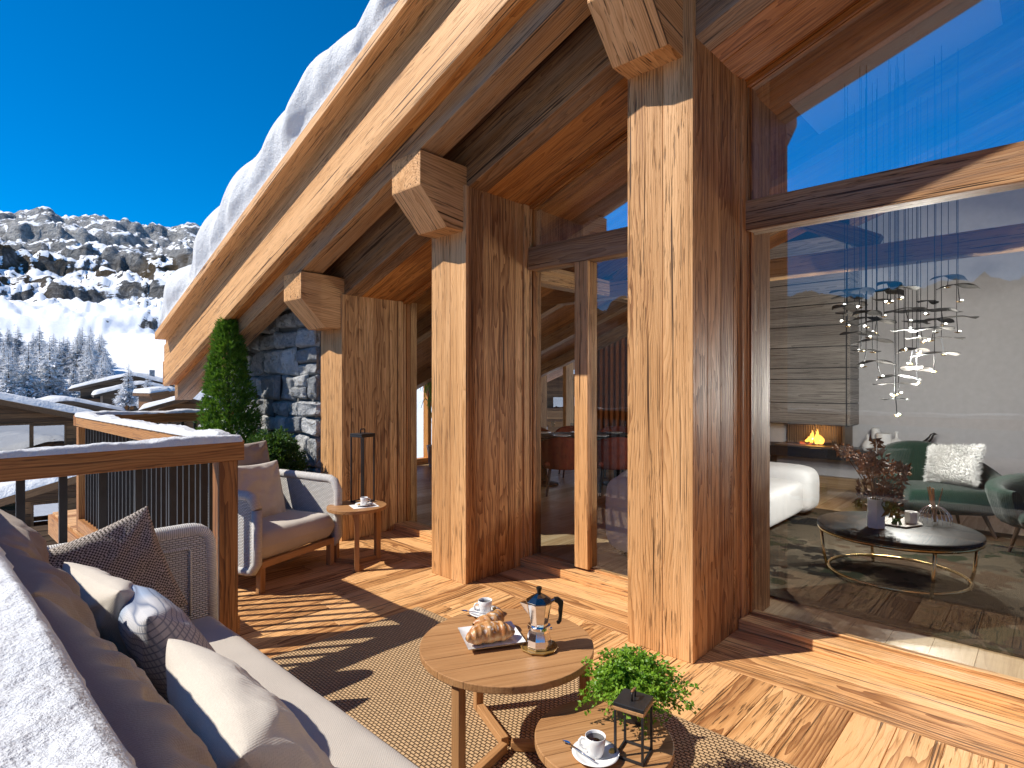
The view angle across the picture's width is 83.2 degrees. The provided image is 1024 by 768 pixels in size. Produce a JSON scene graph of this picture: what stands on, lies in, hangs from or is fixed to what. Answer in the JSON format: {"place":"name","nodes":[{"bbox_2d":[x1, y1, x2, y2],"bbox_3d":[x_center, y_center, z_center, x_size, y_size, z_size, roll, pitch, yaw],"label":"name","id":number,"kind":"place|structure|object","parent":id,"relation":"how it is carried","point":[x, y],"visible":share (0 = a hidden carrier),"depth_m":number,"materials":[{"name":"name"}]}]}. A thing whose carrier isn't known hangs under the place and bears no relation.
{"place":"outdoors","nodes":[
{"label":"outdoors","id":0,"kind":"place"},
{"bbox_2d":[48,514,79,542],"bbox_3d":[-1.044,1.648,3.319,11.260,0.228,3.660,0,0,43],"label":"terrace base","id":1,"kind":"object","parent":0,"point":[53,527],"visible":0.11,"depth_m":6.54,"materials":[{"name":"brown wood"}]},
{"bbox_2d":[155,0,1023,711],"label":"wooden chalet","id":2,"kind":"object","parent":1,"relation":"on","point":[489,218],"visible":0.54,"depth_m":4.42,"materials":[{"name":"brown wood"}]},
{"bbox_2d":[159,0,397,325],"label":"roof snow","id":3,"kind":"structure","parent":2,"relation":"on","point":[324,73],"depth_m":4.94,"materials":[{"name":"snow"}]},
{"bbox_2d":[395,285,431,539],"bbox_3d":[-0.657,0.064,5.574,1.353,2.870,0.198,0,0,43],"label":"window","id":4,"kind":"structure","parent":2,"relation":"in","point":[410,527],"depth_m":6.04,"materials":[{"name":"brown wood"}]},
{"bbox_2d":[541,362,573,428],"bbox_3d":[0.962,0.026,12.152,2.198,2.948,0.260,0,0,43],"label":"inner window","id":5,"kind":"structure","parent":2,"relation":"in","point":[568,371],"depth_m":11.97,"materials":[{"name":"wood"}]},
{"bbox_2d":[520,138,627,596],"bbox_3d":[0.654,-0.258,4.370,1.397,3.513,0.230,0,0,43],"label":"window","id":6,"kind":"structure","parent":2,"relation":"in","point":[583,252],"depth_m":4.47,"materials":[{"name":"brown wood"}]},
{"bbox_2d":[597,336,627,431],"bbox_3d":[1.865,0.020,10.957,0.850,2.900,0.102,0,0,43],"label":"curtain","id":7,"kind":"object","parent":2,"relation":"hanging from","point":[612,384],"visible":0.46,"depth_m":10.91,"materials":[{"name":"fabric"}]},
{"bbox_2d":[738,0,1023,711],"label":"window","id":8,"kind":"structure","parent":2,"relation":"in","point":[997,169],"depth_m":3.12,"materials":[{"name":"brown wood"}]},
{"bbox_2d":[789,0,1001,415],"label":"chandelier","id":9,"kind":"object","parent":2,"relation":"hanging from","point":[941,31],"visible":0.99,"depth_m":5.00,"materials":[{"name":"silver metal"}]},
{"bbox_2d":[0,0,369,227],"label":"sky","id":10,"kind":"structure","parent":0,"point":[144,112],"materials":[{"name":"blue"}]},
{"bbox_2d":[0,206,431,457],"bbox_3d":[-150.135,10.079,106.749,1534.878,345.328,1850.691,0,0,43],"label":"hills","id":11,"kind":"structure","parent":0,"point":[66,276],"depth_m":291.41,"materials":[{"name":"snow"}]},
{"bbox_2d":[0,348,14,385],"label":"frosted conifer","id":12,"kind":"object","parent":11,"relation":"on","point":[1,363],"visible":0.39,"depth_m":98.04,"materials":[{"name":"white plant"}]},
{"bbox_2d":[0,335,19,378],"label":"frosted conifer","id":13,"kind":"object","parent":11,"relation":"on","point":[7,352],"visible":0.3,"depth_m":101.72,"materials":[{"name":"white plant"}]},
{"bbox_2d":[0,353,22,393],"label":"frosted conifer","id":14,"kind":"object","parent":11,"relation":"on","point":[6,386],"visible":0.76,"depth_m":89.67,"materials":[{"name":"white plant"}]},
{"bbox_2d":[3,329,19,356],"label":"frosted conifer","id":15,"kind":"object","parent":11,"relation":"on","point":[8,338],"visible":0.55,"depth_m":144.59,"materials":[{"name":"white plant"}]},
{"bbox_2d":[11,330,25,355],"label":"frosted conifer","id":16,"kind":"object","parent":11,"relation":"on","point":[19,343],"visible":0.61,"depth_m":147.39,"materials":[{"name":"white plant"}]},
{"bbox_2d":[14,339,30,370],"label":"frosted conifer","id":17,"kind":"object","parent":11,"relation":"on","point":[22,349],"visible":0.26,"depth_m":125.42,"materials":[{"name":"white plant"}]},
{"bbox_2d":[10,343,50,398],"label":"frosted conifer","id":18,"kind":"object","parent":11,"relation":"on","point":[28,385],"visible":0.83,"depth_m":91.58,"materials":[{"name":"white plant"}]},
{"bbox_2d":[0,475,75,545],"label":"village chalet","id":19,"kind":"object","parent":11,"relation":"on","point":[41,499],"visible":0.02,"depth_m":25.43,"materials":[{"name":"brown wood"}]},
{"bbox_2d":[31,501,57,526],"bbox_3d":[-20.802,5.829,25.783,1.100,1.200,0.079,0,0,-36],"label":"window","id":20,"kind":"structure","parent":19,"relation":"in","point":[40,511],"depth_m":25.68,"materials":[{"name":"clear glass"}]},
{"bbox_2d":[0,392,91,515],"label":"village chalet","id":21,"kind":"object","parent":11,"relation":"on","point":[33,423],"visible":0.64,"depth_m":35.05,"materials":[{"name":"brown wood"}]},
{"bbox_2d":[0,423,31,450],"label":"window","id":22,"kind":"structure","parent":21,"relation":"in","point":[17,436],"depth_m":34.65,"materials":[{"name":"clear glass"}]},
{"bbox_2d":[32,423,65,447],"bbox_3d":[-28.727,3.335,35.798,0.079,1.800,1.700,0,0,44],"label":"window","id":23,"kind":"structure","parent":21,"relation":"in","point":[43,435],"depth_m":35.77,"materials":[{"name":"clear glass"}]},
{"bbox_2d":[29,336,63,390],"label":"frosted conifer","id":24,"kind":"object","parent":11,"relation":"on","point":[37,361],"visible":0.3,"depth_m":98.34,"materials":[{"name":"white plant"}]},
{"bbox_2d":[48,333,58,356],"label":"frosted conifer","id":25,"kind":"object","parent":11,"relation":"on","point":[53,344],"visible":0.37,"depth_m":141.95,"materials":[{"name":"white plant"}]},
{"bbox_2d":[31,336,76,397],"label":"frosted conifer","id":26,"kind":"object","parent":11,"relation":"on","point":[55,381],"visible":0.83,"depth_m":94.78,"materials":[{"name":"white plant"}]},
{"bbox_2d":[52,340,68,375],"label":"frosted conifer","id":27,"kind":"object","parent":11,"relation":"on","point":[63,361],"visible":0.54,"depth_m":132.33,"materials":[{"name":"white plant"}]},
{"bbox_2d":[62,338,72,361],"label":"frosted conifer","id":28,"kind":"object","parent":11,"relation":"on","point":[67,349],"visible":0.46,"depth_m":142.99,"materials":[{"name":"white plant"}]},
{"bbox_2d":[64,364,80,392],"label":"frosted conifer","id":29,"kind":"object","parent":11,"relation":"on","point":[74,380],"visible":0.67,"depth_m":115.95,"materials":[{"name":"white plant"}]},
{"bbox_2d":[62,333,84,375],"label":"frosted conifer","id":30,"kind":"object","parent":11,"relation":"on","point":[74,355],"visible":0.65,"depth_m":132.71,"materials":[{"name":"white plant"}]},
{"bbox_2d":[26,395,125,413],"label":"village chalet","id":31,"kind":"object","parent":11,"relation":"on","point":[84,404],"visible":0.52,"depth_m":63.50,"materials":[{"name":"brown wood"}]},
{"bbox_2d":[75,327,87,347],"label":"frosted conifer","id":32,"kind":"object","parent":11,"relation":"on","point":[81,340],"visible":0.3,"depth_m":145.91,"materials":[{"name":"white plant"}]},
{"bbox_2d":[72,350,99,397],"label":"frosted conifer","id":33,"kind":"object","parent":11,"relation":"on","point":[90,376],"visible":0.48,"depth_m":99.59,"materials":[{"name":"white plant"}]},
{"bbox_2d":[73,336,101,374],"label":"frosted conifer","id":34,"kind":"object","parent":11,"relation":"on","point":[87,347],"visible":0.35,"depth_m":129.88,"materials":[{"name":"white plant"}]},
{"bbox_2d":[76,350,98,382],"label":"frosted conifer","id":35,"kind":"object","parent":11,"relation":"on","point":[83,367],"visible":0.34,"depth_m":121.64,"materials":[{"name":"white plant"}]},
{"bbox_2d":[92,359,108,381],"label":"frosted conifer","id":36,"kind":"object","parent":11,"relation":"on","point":[103,374],"visible":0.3,"depth_m":98.78,"materials":[{"name":"white plant"}]},
{"bbox_2d":[92,335,116,373],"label":"frosted conifer","id":37,"kind":"object","parent":11,"relation":"on","point":[100,348],"visible":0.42,"depth_m":137.03,"materials":[{"name":"white plant"}]},
{"bbox_2d":[99,358,113,376],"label":"frosted conifer","id":38,"kind":"object","parent":11,"relation":"on","point":[106,365],"visible":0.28,"depth_m":118.78,"materials":[{"name":"white plant"}]},
{"bbox_2d":[95,336,118,370],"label":"frosted conifer","id":39,"kind":"object","parent":11,"relation":"on","point":[107,351],"visible":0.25,"depth_m":140.75,"materials":[{"name":"white plant"}]},
{"bbox_2d":[68,370,174,402],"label":"village chalet","id":40,"kind":"object","parent":11,"relation":"on","point":[86,389],"visible":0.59,"depth_m":91.05,"materials":[{"name":"brown wood"}]},
{"bbox_2d":[113,362,138,410],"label":"frosted conifer","id":41,"kind":"object","parent":11,"relation":"on","point":[125,393],"visible":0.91,"depth_m":71.62,"materials":[{"name":"white plant"}]},
{"bbox_2d":[91,381,171,410],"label":"village chalet","id":42,"kind":"object","parent":11,"relation":"on","point":[107,395],"visible":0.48,"depth_m":78.61,"materials":[{"name":"brown wood"}]},
{"bbox_2d":[135,378,153,407],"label":"frosted conifer","id":43,"kind":"object","parent":11,"relation":"on","point":[144,386],"visible":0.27,"depth_m":69.79,"materials":[{"name":"white plant"}]},
{"bbox_2d":[133,386,174,422],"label":"village chalet","id":44,"kind":"object","parent":11,"relation":"on","point":[150,394],"visible":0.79,"depth_m":62.78,"materials":[{"name":"brown wood"}]},
{"bbox_2d":[139,393,210,428],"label":"village chalet","id":45,"kind":"object","parent":11,"relation":"on","point":[169,403],"visible":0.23,"depth_m":50.06,"materials":[{"name":"brown wood"}]},
{"bbox_2d":[547,370,574,431],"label":"village chalet","id":46,"kind":"object","parent":11,"relation":"on","point":[554,404],"visible":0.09,"depth_m":48.88,"materials":[{"name":"brown wood"}]},
{"bbox_2d":[552,396,562,407],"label":"window","id":47,"kind":"structure","parent":46,"relation":"in","point":[557,401],"depth_m":48.89,"materials":[{"name":"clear glass"}]},
{"bbox_2d":[419,381,431,466],"bbox_3d":[-1.352,0.629,10.537,0.680,1.715,0.909,0,0,43],"label":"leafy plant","id":48,"kind":"object","parent":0,"point":[429,447],"visible":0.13,"depth_m":10.40,"materials":[{"name":"green plant"}]},
{"bbox_2d":[53,509,1023,767],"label":"terrace","id":49,"kind":"structure","parent":0,"point":[799,707],"depth_m":3.03,"materials":[{"name":"brown wood"}]},
{"bbox_2d":[0,412,243,633],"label":"terrace railing","id":50,"kind":"object","parent":49,"relation":"on","point":[175,485],"visible":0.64,"depth_m":3.28,"materials":[{"name":"brown wood"}]},
{"bbox_2d":[0,547,136,767],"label":"railing snow","id":51,"kind":"structure","parent":50,"relation":"on","point":[51,715],"depth_m":0.56,"materials":[{"name":"snow"}]},
{"bbox_2d":[0,435,242,458],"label":"railing snow","id":52,"kind":"structure","parent":50,"relation":"on","point":[139,444],"depth_m":2.90,"materials":[{"name":"snow"}]},
{"bbox_2d":[74,408,224,415],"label":"railing snow","id":53,"kind":"structure","parent":50,"relation":"on","point":[104,412],"depth_m":6.37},
{"bbox_2d":[75,412,231,436],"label":"railing snow","id":54,"kind":"structure","parent":50,"relation":"on","point":[182,430],"depth_m":4.12,"materials":[{"name":"snow"}]},
{"bbox_2d":[193,314,263,443],"bbox_3d":[-3.056,0.348,6.218,0.829,2.303,0.835,0,0,-9],"label":"conical shrub","id":55,"kind":"object","parent":49,"relation":"on","point":[234,359],"visible":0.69,"depth_m":6.12,"materials":[{"name":"green plant"}]},
{"bbox_2d":[47,523,418,767],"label":"sofa","id":56,"kind":"object","parent":49,"relation":"on","point":[340,737],"visible":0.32,"depth_m":2.23,"materials":[{"name":"grey fabric"}]},
{"bbox_2d":[0,509,48,562],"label":"cushion","id":57,"kind":"object","parent":56,"relation":"on","point":[15,532],"visible":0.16,"depth_m":1.99,"materials":[{"name":"beige fabric"}]},
{"bbox_2d":[0,542,99,637],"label":"cushion","id":58,"kind":"object","parent":56,"relation":"on","point":[57,586],"visible":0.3,"depth_m":1.49,"materials":[{"name":"beige fabric"}]},
{"bbox_2d":[62,562,159,694],"bbox_3d":[-1.335,0.840,1.969,0.540,0.460,0.181,-2,22,38],"label":"pillow","id":59,"kind":"object","parent":56,"relation":"on","point":[106,597],"visible":0.35,"depth_m":1.79,"materials":[{"name":"fabric"}]},
{"bbox_2d":[48,506,187,606],"bbox_3d":[-1.671,0.825,2.385,0.148,0.480,0.480,-15,7,39],"label":"pillow","id":60,"kind":"object","parent":56,"relation":"on","point":[128,548],"visible":0.38,"depth_m":2.42,"materials":[{"name":"fabric"}]},
{"bbox_2d":[28,590,216,767],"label":"cushion","id":61,"kind":"object","parent":56,"relation":"on","point":[147,723],"visible":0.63,"depth_m":0.92,"materials":[{"name":"beige fabric"}]},
{"bbox_2d":[118,584,214,702],"bbox_3d":[-1.036,0.855,1.791,0.500,0.500,0.173,-6,24,48],"label":"pillow","id":62,"kind":"object","parent":56,"relation":"on","point":[151,622],"visible":0.5,"depth_m":1.61,"materials":[{"name":"grey fabric"}]},
{"bbox_2d":[166,639,334,767],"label":"pillow","id":63,"kind":"object","parent":56,"relation":"on","point":[233,714],"visible":0.89,"depth_m":1.19,"materials":[{"name":"fabric"}]},
{"bbox_2d":[244,425,310,470],"bbox_3d":[-2.360,0.947,5.732,0.706,1.106,0.737,0,0,43],"label":"bush","id":64,"kind":"object","parent":49,"relation":"on","point":[279,442],"visible":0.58,"depth_m":5.65,"materials":[{"name":"green plant"}]},
{"bbox_2d":[238,469,341,593],"bbox_3d":[-1.993,1.122,4.632,0.852,0.756,0.912,0,0,24],"label":"armchair","id":65,"kind":"object","parent":49,"relation":"on","point":[304,518],"visible":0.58,"depth_m":4.53,"materials":[{"name":"fabric"}]},
{"bbox_2d":[238,440,269,465],"bbox_3d":[-2.220,0.765,4.712,0.200,0.600,0.660,-13,-7,21],"label":"cushion","id":66,"kind":"object","parent":65,"relation":"on","point":[255,453],"visible":0.16,"depth_m":4.83,"materials":[{"name":"beige fabric"}]},
{"bbox_2d":[238,460,285,517],"bbox_3d":[-2.048,0.875,4.656,0.164,0.500,0.540,-14,-7,18],"label":"pillow","id":67,"kind":"object","parent":65,"relation":"on","point":[262,481],"visible":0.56,"depth_m":4.65,"materials":[{"name":"fabric"}]},
{"bbox_2d":[326,500,386,571],"bbox_3d":[-1.299,1.254,4.832,0.486,0.489,0.486,0,0,43],"label":"side table","id":68,"kind":"object","parent":49,"relation":"on","point":[344,508],"visible":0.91,"depth_m":4.82,"materials":[{"name":"brown wood"}]},
{"bbox_2d":[350,428,374,502],"bbox_3d":[-1.290,0.694,4.981,0.151,0.633,0.151,0,0,35],"label":"lantern","id":69,"kind":"object","parent":68,"relation":"on","point":[362,435],"visible":0.81,"depth_m":4.96,"materials":[{"name":"black metal"}]},
{"bbox_2d":[349,503,379,508],"bbox_3d":[-1.231,1.008,4.802,0.210,0.002,0.170,0,0,-29],"label":"napkin","id":70,"kind":"object","parent":68,"relation":"on","point":[360,507],"visible":0.79,"depth_m":4.77,"materials":[{"name":"fabric"}]},
{"bbox_2d":[270,607,797,767],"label":"rug","id":71,"kind":"object","parent":49,"relation":"on","point":[379,680],"visible":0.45,"depth_m":2.69,"materials":[{"name":"wicker"}]},
{"bbox_2d":[419,609,593,767],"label":"coffee table","id":72,"kind":"object","parent":71,"relation":"on","point":[447,656],"visible":0.84,"depth_m":2.21,"materials":[{"name":"brown wood"}]},
{"bbox_2d":[469,605,500,616],"bbox_3d":[-0.122,1.040,2.628,0.148,0.019,0.148,0,0,43],"label":"saucer","id":73,"kind":"object","parent":72,"relation":"on","point":[475,614],"visible":0.3,"depth_m":2.65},
{"bbox_2d":[473,597,491,614],"bbox_3d":[-0.127,1.011,2.622,0.065,0.062,0.079,0,0,39],"label":"coffee cup","id":74,"kind":"object","parent":73,"relation":"on","point":[484,604],"visible":0.93,"depth_m":2.61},
{"bbox_2d":[458,621,525,650],"bbox_3d":[-0.086,1.038,2.371,0.235,0.024,0.210,0,0,-17],"label":"plate","id":75,"kind":"object","parent":72,"relation":"on","point":[516,638],"visible":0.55,"depth_m":2.33,"materials":[{"name":"ceramic"}]},
{"bbox_2d":[472,609,503,625],"bbox_3d":[-0.083,0.988,2.422,0.080,0.068,0.170,0,0,43],"label":"croissant","id":76,"kind":"object","parent":75,"relation":"on","point":[496,615],"visible":0.7,"depth_m":2.40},
{"bbox_2d":[465,620,514,644],"bbox_3d":[-0.095,1.004,2.340,0.205,0.088,0.098,0,0,-19],"label":"croissant","id":77,"kind":"object","parent":75,"relation":"on","point":[488,632],"visible":1,"depth_m":2.31,"materials":[{"name":"food"}]},
{"bbox_2d":[520,639,557,655],"bbox_3d":[0.108,1.044,2.299,0.155,0.012,0.148,0,0,43],"label":"trivet","id":78,"kind":"object","parent":72,"relation":"on","point":[552,650],"visible":0.57,"depth_m":2.26,"materials":[{"name":"gold wood"}]},
{"bbox_2d":[520,586,562,651],"bbox_3d":[0.118,0.923,2.300,0.175,0.238,0.100,0,0,-5],"label":"moka pot","id":79,"kind":"object","parent":78,"relation":"on","point":[538,603],"visible":1,"depth_m":2.27,"materials":[{"name":"metal"}]},
{"bbox_2d":[535,699,673,767],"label":"coffee table","id":80,"kind":"object","parent":71,"relation":"on","point":[556,726],"visible":0.74,"depth_m":1.92,"materials":[{"name":"brown wood"}]},
{"bbox_2d":[572,739,618,767],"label":"saucer","id":81,"kind":"object","parent":80,"relation":"on","point":[607,759],"visible":0.62,"depth_m":1.79,"materials":[{"name":"ceramic"}]},
{"bbox_2d":[563,740,594,760],"bbox_3d":[0.209,1.146,1.811,0.134,0.006,0.019,0,0,44],"label":"spoon","id":82,"kind":"object","parent":81,"relation":"on","point":[574,747],"visible":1,"depth_m":1.81,"materials":[{"name":"metal"}]},
{"bbox_2d":[578,729,605,758],"bbox_3d":[0.255,1.131,1.807,0.079,0.062,0.065,0,0,-21],"label":"coffee cup","id":83,"kind":"object","parent":81,"relation":"on","point":[595,739],"visible":0.98,"depth_m":1.79,"materials":[{"name":"ceramic"}]},
{"bbox_2d":[613,687,652,766],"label":"lantern","id":84,"kind":"object","parent":80,"relation":"on","point":[633,701],"visible":0.98,"depth_m":1.81,"materials":[{"name":"black metal"}]},
{"bbox_2d":[575,643,703,739],"bbox_3d":[0.418,1.058,2.021,0.417,0.224,0.408,0,0,-39],"label":"potted plant","id":85,"kind":"object","parent":80,"relation":"on","point":[626,667],"visible":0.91,"depth_m":1.99,"materials":[{"name":"green plant"}]},
{"bbox_2d":[417,464,1023,678],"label":"floor","id":86,"kind":"structure","parent":0,"point":[558,522],"depth_m":5.24,"materials":[{"name":"brown wood"}]},
{"bbox_2d":[541,437,574,496],"bbox_3d":[0.699,1.088,7.817,0.664,0.802,0.571,0,0,5],"label":"dining chair","id":87,"kind":"object","parent":86,"relation":"on","point":[557,453],"visible":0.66,"depth_m":7.58,"materials":[{"name":"brown leather"}]},
{"bbox_2d":[555,426,574,477],"bbox_3d":[1.022,1.088,9.463,0.664,0.802,0.571,0,0,-5],"label":"dining chair","id":88,"kind":"object","parent":86,"relation":"on","point":[566,428],"visible":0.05,"depth_m":9.65,"materials":[{"name":"brown leather"}]},
{"bbox_2d":[541,432,627,486],"bbox_3d":[1.023,1.117,8.630,2.299,0.740,1.000,0,0,2],"label":"dining table","id":89,"kind":"object","parent":86,"relation":"on","point":[546,436],"visible":0.23,"depth_m":8.58,"materials":[{"name":"wood"}]},
{"bbox_2d":[597,437,627,496],"bbox_3d":[1.373,1.088,7.835,0.664,0.802,0.571,0,0,-5],"label":"dining chair","id":90,"kind":"object","parent":86,"relation":"on","point":[612,453],"visible":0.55,"depth_m":7.59,"materials":[{"name":"brown leather"}]},
{"bbox_2d":[598,426,627,477],"bbox_3d":[1.726,1.088,9.442,0.664,0.802,0.571,0,0,5],"label":"dining chair","id":91,"kind":"object","parent":86,"relation":"on","point":[623,429],"visible":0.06,"depth_m":9.64,"materials":[{"name":"brown leather"}]},
{"bbox_2d":[606,462,818,554],"bbox_3d":[2.141,1.123,5.858,1.040,0.727,3.080,0,0,43],"label":"lounge sofa","id":92,"kind":"object","parent":86,"relation":"on","point":[794,489],"visible":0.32,"depth_m":5.84,"materials":[{"name":"white fabric"}]},
{"bbox_2d":[770,219,874,491],"bbox_3d":[4.901,-0.397,7.944,4.100,3.767,0.598,0,0,43],"label":"fireplace","id":93,"kind":"object","parent":86,"relation":"on","point":[814,383],"visible":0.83,"depth_m":8.28,"materials":[{"name":"grey wood"}]},
{"bbox_2d":[861,434,873,450],"bbox_3d":[4.848,0.785,7.858,0.150,0.220,0.150,0,0,43],"label":"bottle","id":94,"kind":"object","parent":93,"relation":"on","point":[866,444],"visible":0.86,"depth_m":7.82,"materials":[{"name":"white ceramic"}]},
{"bbox_2d":[876,433,891,450],"bbox_3d":[4.956,0.770,7.688,0.180,0.250,0.180,0,0,43],"label":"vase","id":95,"kind":"object","parent":93,"relation":"on","point":[886,439],"visible":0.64,"depth_m":7.62,"materials":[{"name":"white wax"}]},
{"bbox_2d":[770,508,1023,658],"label":"carpet","id":96,"kind":"object","parent":86,"relation":"on","point":[987,612],"depth_m":4.24,"materials":[{"name":"carpet"}]},
{"bbox_2d":[817,511,985,601],"bbox_3d":[2.905,1.270,4.362,1.056,0.405,1.056,0,0,43],"label":"table","id":97,"kind":"object","parent":96,"relation":"on","point":[934,539],"visible":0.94,"depth_m":4.14,"materials":[{"name":"metal"}]},
{"bbox_2d":[867,497,884,528],"bbox_3d":[2.723,0.960,4.314,0.120,0.215,0.118,0,0,43],"label":"vase","id":98,"kind":"object","parent":97,"relation":"on","point":[875,512],"visible":0.87,"depth_m":4.27,"materials":[{"name":"white ceramic"}]},
{"bbox_2d":[831,434,912,517],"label":"dried flowers","id":99,"kind":"object","parent":98,"relation":"in","point":[871,466],"visible":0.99,"depth_m":4.22,"materials":[{"name":"brown plant"}]},
{"bbox_2d":[885,516,922,527],"bbox_3d":[2.994,1.060,4.457,0.282,0.014,0.390,0,0,67],"label":"tray","id":100,"kind":"object","parent":97,"relation":"on","point":[888,520],"visible":0.5,"depth_m":4.38,"materials":[{"name":"white ceramic"}]},
{"bbox_2d":[905,510,917,523],"bbox_3d":[3.072,1.018,4.439,0.078,0.085,0.089,0,0,43],"label":"candle holder","id":101,"kind":"object","parent":100,"relation":"on","point":[911,517],"visible":1,"depth_m":4.41,"materials":[{"name":"white ceramic"}]},
{"bbox_2d":[918,486,952,525],"bbox_3d":[3.256,0.928,4.445,0.232,0.263,0.234,0,0,43],"label":"reed diffuser","id":102,"kind":"object","parent":97,"relation":"on","point":[933,506],"visible":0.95,"depth_m":4.44,"materials":[{"name":"glass"}]},
{"bbox_2d":[872,440,1001,538],"bbox_3d":[4.330,1.042,5.947,1.140,0.864,0.901,0,0,11],"label":"lounge chair","id":103,"kind":"object","parent":96,"relation":"on","point":[956,500],"visible":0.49,"depth_m":5.66,"materials":[{"name":"green fabric"}]},
{"bbox_2d":[924,443,985,486],"bbox_3d":[4.471,0.817,5.849,0.295,0.499,0.552,29,-18,-21],"label":"fluffy cushion","id":104,"kind":"object","parent":103,"relation":"on","point":[955,464],"visible":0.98,"depth_m":5.76,"materials":[{"name":"white fur"}]},
{"bbox_2d":[985,473,1023,572],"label":"lounge chair","id":105,"kind":"object","parent":96,"relation":"on","point":[1005,495],"visible":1,"depth_m":4.75,"materials":[{"name":"green fabric"}]},
{"bbox_3d":[4.988,0.817,7.905,0.100,0.156,0.100,0,0,43],"label":"candlestick","id":106,"kind":"object","parent":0,"visible":0},
{"bbox_2d":[871,428,880,438],"bbox_3d":[4.988,0.665,7.905,0.110,0.145,0.110,0,0,43],"label":"candle","id":107,"kind":"object","parent":106,"relation":"on","point":[874,431],"visible":0.85,"depth_m":7.87,"materials":[{"name":"white wax"}]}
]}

